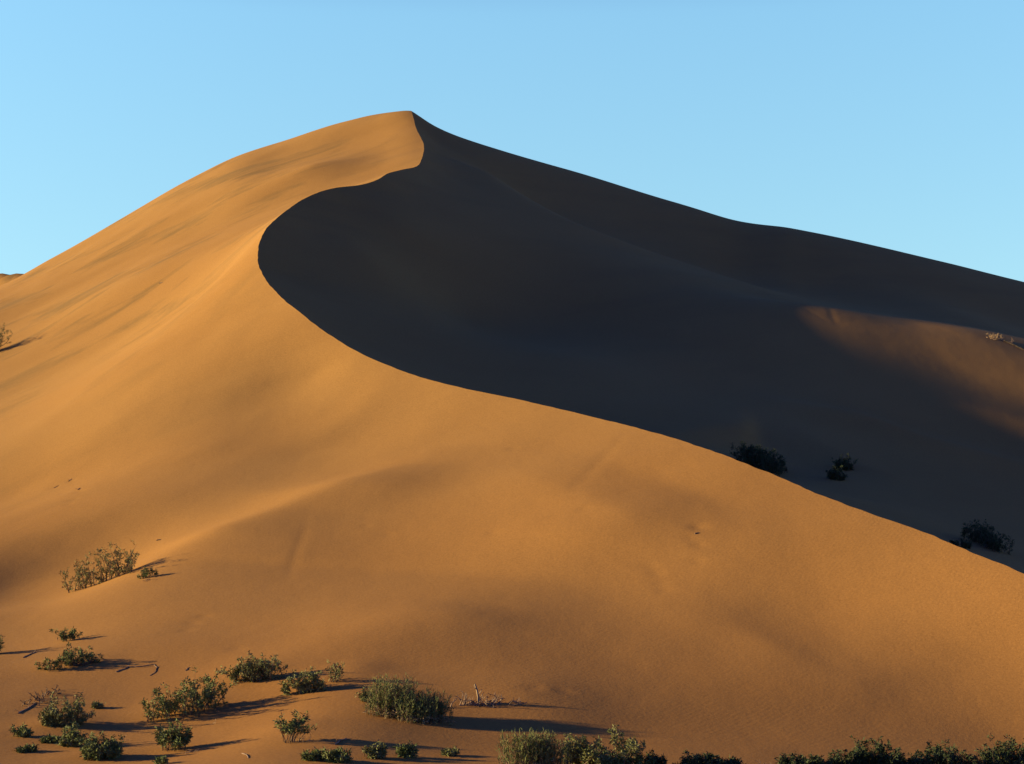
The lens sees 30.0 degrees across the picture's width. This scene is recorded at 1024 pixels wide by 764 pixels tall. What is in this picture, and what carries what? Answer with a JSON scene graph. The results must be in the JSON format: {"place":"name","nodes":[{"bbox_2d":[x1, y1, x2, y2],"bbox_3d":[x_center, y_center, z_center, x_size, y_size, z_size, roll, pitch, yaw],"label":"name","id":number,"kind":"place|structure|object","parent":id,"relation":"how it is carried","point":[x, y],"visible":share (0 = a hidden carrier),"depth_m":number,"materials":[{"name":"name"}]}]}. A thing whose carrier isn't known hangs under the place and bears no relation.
{"place":"outdoors","nodes":[
{"label":"outdoors","id":0,"kind":"place"},
{"bbox_2d":[0,111,1023,763],"bbox_3d":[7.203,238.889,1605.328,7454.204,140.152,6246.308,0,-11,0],"label":"sand dune","id":1,"kind":"structure","parent":0,"point":[404,395],"depth_m":170.92,"materials":[{"name":"orange sand"}]},
{"bbox_2d":[0,635,4,650],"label":"desert shrub","id":2,"kind":"object","parent":1,"relation":"on","point":[1,646],"visible":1,"depth_m":114.03,"materials":[{"name":"green plant"}]},
{"bbox_2d":[0,325,12,347],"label":"desert shrub","id":3,"kind":"object","parent":1,"relation":"on","point":[2,335],"visible":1,"depth_m":270.98,"materials":[{"name":"green plant"}]},
{"bbox_2d":[9,722,34,736],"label":"desert shrub","id":4,"kind":"object","parent":1,"relation":"on","point":[22,731],"visible":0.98,"depth_m":90.09,"materials":[{"name":"green plant"}]},
{"bbox_2d":[14,743,38,752],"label":"desert shrub","id":5,"kind":"object","parent":1,"relation":"on","point":[27,748],"visible":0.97,"depth_m":86.58,"materials":[{"name":"green plant"}]},
{"bbox_2d":[20,685,61,705],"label":"dead branches","id":6,"kind":"object","parent":1,"relation":"on","point":[36,697],"visible":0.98,"depth_m":99.14,"materials":[{"name":"wood"}]},
{"bbox_2d":[37,708,60,726],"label":"desert shrub","id":7,"kind":"object","parent":1,"relation":"on","point":[45,721],"visible":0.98,"depth_m":92.29,"materials":[{"name":"green plant"}]},
{"bbox_2d":[39,734,62,743],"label":"desert shrub","id":8,"kind":"object","parent":1,"relation":"on","point":[47,739],"visible":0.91,"depth_m":88.89,"materials":[{"name":"green plant"}]},
{"bbox_2d":[49,626,83,641],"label":"desert shrub","id":9,"kind":"object","parent":1,"relation":"on","point":[72,634],"visible":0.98,"depth_m":116.18,"materials":[{"name":"green plant"}]},
{"bbox_2d":[42,691,95,726],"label":"desert shrub","id":10,"kind":"object","parent":1,"relation":"on","point":[72,714],"visible":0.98,"depth_m":92.50,"materials":[{"name":"green plant"}]},
{"bbox_2d":[34,642,103,671],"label":"desert shrub","id":11,"kind":"object","parent":1,"relation":"on","point":[68,660],"visible":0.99,"depth_m":107.12,"materials":[{"name":"green plant"}]},
{"bbox_2d":[52,719,87,747],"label":"desert shrub","id":12,"kind":"object","parent":1,"relation":"on","point":[71,735],"visible":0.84,"depth_m":87.93,"materials":[{"name":"green plant"}]},
{"bbox_2d":[70,653,96,665],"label":"desert shrub","id":13,"kind":"object","parent":1,"relation":"on","point":[81,663],"visible":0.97,"depth_m":107.54,"materials":[{"name":"green plant"}]},
{"bbox_2d":[91,700,105,708],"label":"desert shrub","id":14,"kind":"object","parent":1,"relation":"on","point":[96,705],"visible":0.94,"depth_m":97.02,"materials":[{"name":"green plant"}]},
{"bbox_2d":[60,540,139,592],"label":"desert shrub","id":15,"kind":"object","parent":1,"relation":"on","point":[109,565],"visible":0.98,"depth_m":139.03,"materials":[{"name":"green plant"}]},
{"bbox_2d":[74,731,125,760],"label":"desert shrub","id":16,"kind":"object","parent":1,"relation":"on","point":[93,749],"visible":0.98,"depth_m":84.50,"materials":[{"name":"green plant"}]},
{"bbox_2d":[116,663,159,675],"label":"fallen stick","id":17,"kind":"object","parent":1,"relation":"on","point":[138,666],"visible":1,"depth_m":106.53,"materials":[{"name":"brown wood"}]},
{"bbox_2d":[137,566,158,578],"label":"desert shrub","id":18,"kind":"object","parent":1,"relation":"on","point":[144,574],"visible":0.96,"depth_m":133.51,"materials":[{"name":"green plant"}]},
{"bbox_2d":[152,756,168,763],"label":"desert shrub","id":19,"kind":"object","parent":1,"relation":"on","point":[161,760],"visible":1,"depth_m":81.77,"materials":[{"name":"green plant"}]},
{"bbox_2d":[152,718,192,751],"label":"desert shrub","id":20,"kind":"object","parent":1,"relation":"on","point":[177,738],"visible":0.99,"depth_m":86.22,"materials":[{"name":"green plant"}]},
{"bbox_2d":[140,667,236,722],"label":"desert shrub","id":21,"kind":"object","parent":1,"relation":"on","point":[208,695],"visible":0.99,"depth_m":94.67,"materials":[{"name":"green plant"}]},
{"bbox_2d":[215,650,287,683],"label":"desert shrub","id":22,"kind":"object","parent":1,"relation":"on","point":[252,668],"visible":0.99,"depth_m":100.60,"materials":[{"name":"green plant"}]},
{"bbox_2d":[272,709,316,742],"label":"desert shrub","id":23,"kind":"object","parent":1,"relation":"on","point":[289,728],"visible":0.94,"depth_m":84.21,"materials":[{"name":"green plant"}]},
{"bbox_2d":[278,666,326,695],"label":"desert shrub","id":24,"kind":"object","parent":1,"relation":"on","point":[304,684],"visible":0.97,"depth_m":96.56,"materials":[{"name":"green plant"}]},
{"bbox_2d":[300,746,328,760],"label":"desert shrub","id":25,"kind":"object","parent":1,"relation":"on","point":[313,755],"visible":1,"depth_m":79.61,"materials":[{"name":"green plant"}]},
{"bbox_2d":[325,660,344,682],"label":"desert shrub","id":26,"kind":"object","parent":1,"relation":"on","point":[337,670],"visible":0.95,"depth_m":98.17,"materials":[{"name":"green plant"}]},
{"bbox_2d":[321,746,353,763],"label":"desert shrub","id":27,"kind":"object","parent":1,"relation":"on","point":[338,755],"visible":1,"depth_m":79.38,"materials":[{"name":"green plant"}]},
{"bbox_2d":[354,685,373,701],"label":"desert shrub","id":28,"kind":"object","parent":1,"relation":"on","point":[363,695],"visible":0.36,"depth_m":92.93,"materials":[{"name":"green plant"}]},
{"bbox_2d":[362,739,387,758],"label":"desert shrub","id":29,"kind":"object","parent":1,"relation":"on","point":[377,752],"visible":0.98,"depth_m":80.95,"materials":[{"name":"green plant"}]},
{"bbox_2d":[358,673,427,721],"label":"reed tussock","id":30,"kind":"object","parent":1,"relation":"on","point":[382,701],"visible":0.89,"depth_m":89.99,"materials":[{"name":"green plant"}]},
{"bbox_2d":[391,739,418,758],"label":"desert shrub","id":31,"kind":"object","parent":1,"relation":"on","point":[406,751],"visible":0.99,"depth_m":81.68,"materials":[{"name":"green plant"}]},
{"bbox_2d":[396,684,457,724],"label":"reed tussock","id":32,"kind":"object","parent":1,"relation":"on","point":[435,707],"visible":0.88,"depth_m":89.58,"materials":[{"name":"green plant"}]},
{"bbox_2d":[440,745,460,756],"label":"desert shrub","id":33,"kind":"object","parent":1,"relation":"on","point":[454,751],"visible":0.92,"depth_m":82.78,"materials":[{"name":"green plant"}]},
{"bbox_2d":[474,684,483,704],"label":"dead stump","id":34,"kind":"object","parent":1,"relation":"on","point":[477,693],"visible":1,"depth_m":93.68,"materials":[{"name":"wood"}]},
{"bbox_2d":[450,690,526,707],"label":"dead branches","id":35,"kind":"object","parent":1,"relation":"on","point":[486,702],"visible":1,"depth_m":93.47,"materials":[{"name":"brown wood"}]},
{"bbox_2d":[495,726,574,763],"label":"reed tussock","id":36,"kind":"object","parent":1,"relation":"on","point":[537,751],"visible":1,"depth_m":78.93,"materials":[{"name":"green plant"}]},
{"bbox_2d":[556,732,615,763],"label":"desert shrub","id":37,"kind":"object","parent":1,"relation":"on","point":[579,751],"visible":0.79,"depth_m":81.04,"materials":[{"name":"green plant"}]},
{"bbox_2d":[594,750,629,763],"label":"desert shrub","id":38,"kind":"object","parent":1,"relation":"on","point":[618,760],"visible":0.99,"depth_m":79.69,"materials":[{"name":"green plant"}]},
{"bbox_2d":[598,724,645,763],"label":"desert shrub","id":39,"kind":"object","parent":1,"relation":"on","point":[630,745],"visible":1,"depth_m":79.69,"materials":[{"name":"green plant"}]},
{"bbox_2d":[623,750,656,763],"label":"desert shrub","id":40,"kind":"object","parent":1,"relation":"on","point":[639,759],"visible":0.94,"depth_m":79.77,"materials":[{"name":"green plant"}]},
{"bbox_2d":[642,749,667,763],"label":"desert shrub","id":41,"kind":"object","parent":1,"relation":"on","point":[660,760],"visible":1,"depth_m":80.12,"materials":[{"name":"green plant"}]},
{"bbox_2d":[672,749,727,763],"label":"desert shrub","id":42,"kind":"object","parent":1,"relation":"on","point":[707,758],"visible":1,"depth_m":79.78,"materials":[{"name":"green plant"}]},
{"bbox_2d":[722,754,742,763],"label":"desert shrub","id":43,"kind":"object","parent":1,"relation":"on","point":[733,760],"visible":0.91,"depth_m":80.28,"materials":[{"name":"green plant"}]},
{"bbox_2d":[729,440,787,475],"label":"desert shrub","id":44,"kind":"object","parent":1,"relation":"on","point":[766,463],"visible":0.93,"depth_m":192.90,"materials":[{"name":"green plant"}]},
{"bbox_2d":[774,753,813,763],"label":"desert shrub","id":45,"kind":"object","parent":1,"relation":"on","point":[791,760],"visible":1,"depth_m":81.69,"materials":[{"name":"green plant"}]},
{"bbox_2d":[808,754,835,763],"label":"desert shrub","id":46,"kind":"object","parent":1,"relation":"on","point":[816,759],"visible":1,"depth_m":81.71,"materials":[{"name":"green plant"}]},
{"bbox_2d":[825,465,848,480],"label":"desert shrub","id":47,"kind":"object","parent":1,"relation":"on","point":[835,474],"visible":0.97,"depth_m":189.80,"materials":[{"name":"green plant"}]},
{"bbox_2d":[827,748,861,763],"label":"desert shrub","id":48,"kind":"object","parent":1,"relation":"on","point":[847,759],"visible":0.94,"depth_m":82.44,"materials":[{"name":"green plant"}]},
{"bbox_2d":[832,453,858,470],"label":"desert shrub","id":49,"kind":"object","parent":1,"relation":"on","point":[846,464],"visible":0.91,"depth_m":197.70,"materials":[{"name":"green plant"}]},
{"bbox_2d":[848,735,900,763],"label":"desert shrub","id":50,"kind":"object","parent":1,"relation":"on","point":[882,756],"visible":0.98,"depth_m":83.05,"materials":[{"name":"green plant"}]},
{"bbox_2d":[889,747,925,763],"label":"desert shrub","id":51,"kind":"object","parent":1,"relation":"on","point":[902,759],"visible":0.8,"depth_m":83.90,"materials":[{"name":"green plant"}]},
{"bbox_2d":[911,739,986,763],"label":"desert shrub","id":52,"kind":"object","parent":1,"relation":"on","point":[937,754],"visible":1,"depth_m":83.08,"materials":[{"name":"green plant"}]},
{"bbox_2d":[949,538,972,548],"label":"desert shrub","id":53,"kind":"object","parent":1,"relation":"on","point":[965,544],"visible":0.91,"depth_m":153.30,"materials":[{"name":"green plant"}]},
{"bbox_2d":[960,519,1014,554],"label":"desert shrub","id":54,"kind":"object","parent":1,"relation":"on","point":[984,536],"visible":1,"depth_m":158.58,"materials":[{"name":"green plant"}]},
{"bbox_2d":[986,334,1003,340],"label":"dry bush","id":55,"kind":"object","parent":1,"relation":"on","point":[997,337],"visible":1,"depth_m":262.19,"materials":[{"name":"plant"}]},
{"bbox_2d":[974,733,1023,763],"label":"desert shrub","id":56,"kind":"object","parent":1,"relation":"on","point":[1001,754],"visible":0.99,"depth_m":84.14,"materials":[{"name":"green plant"}]},
{"bbox_2d":[1003,340,1023,349],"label":"fallen stick","id":57,"kind":"object","parent":1,"relation":"on","point":[1012,344],"visible":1,"depth_m":260.24,"materials":[{"name":"brown wood"}]},
{"bbox_2d":[0,0,1023,281],"label":"sky","id":58,"kind":"structure","parent":0,"point":[898,125],"materials":[{"name":"blue"}]}
]}

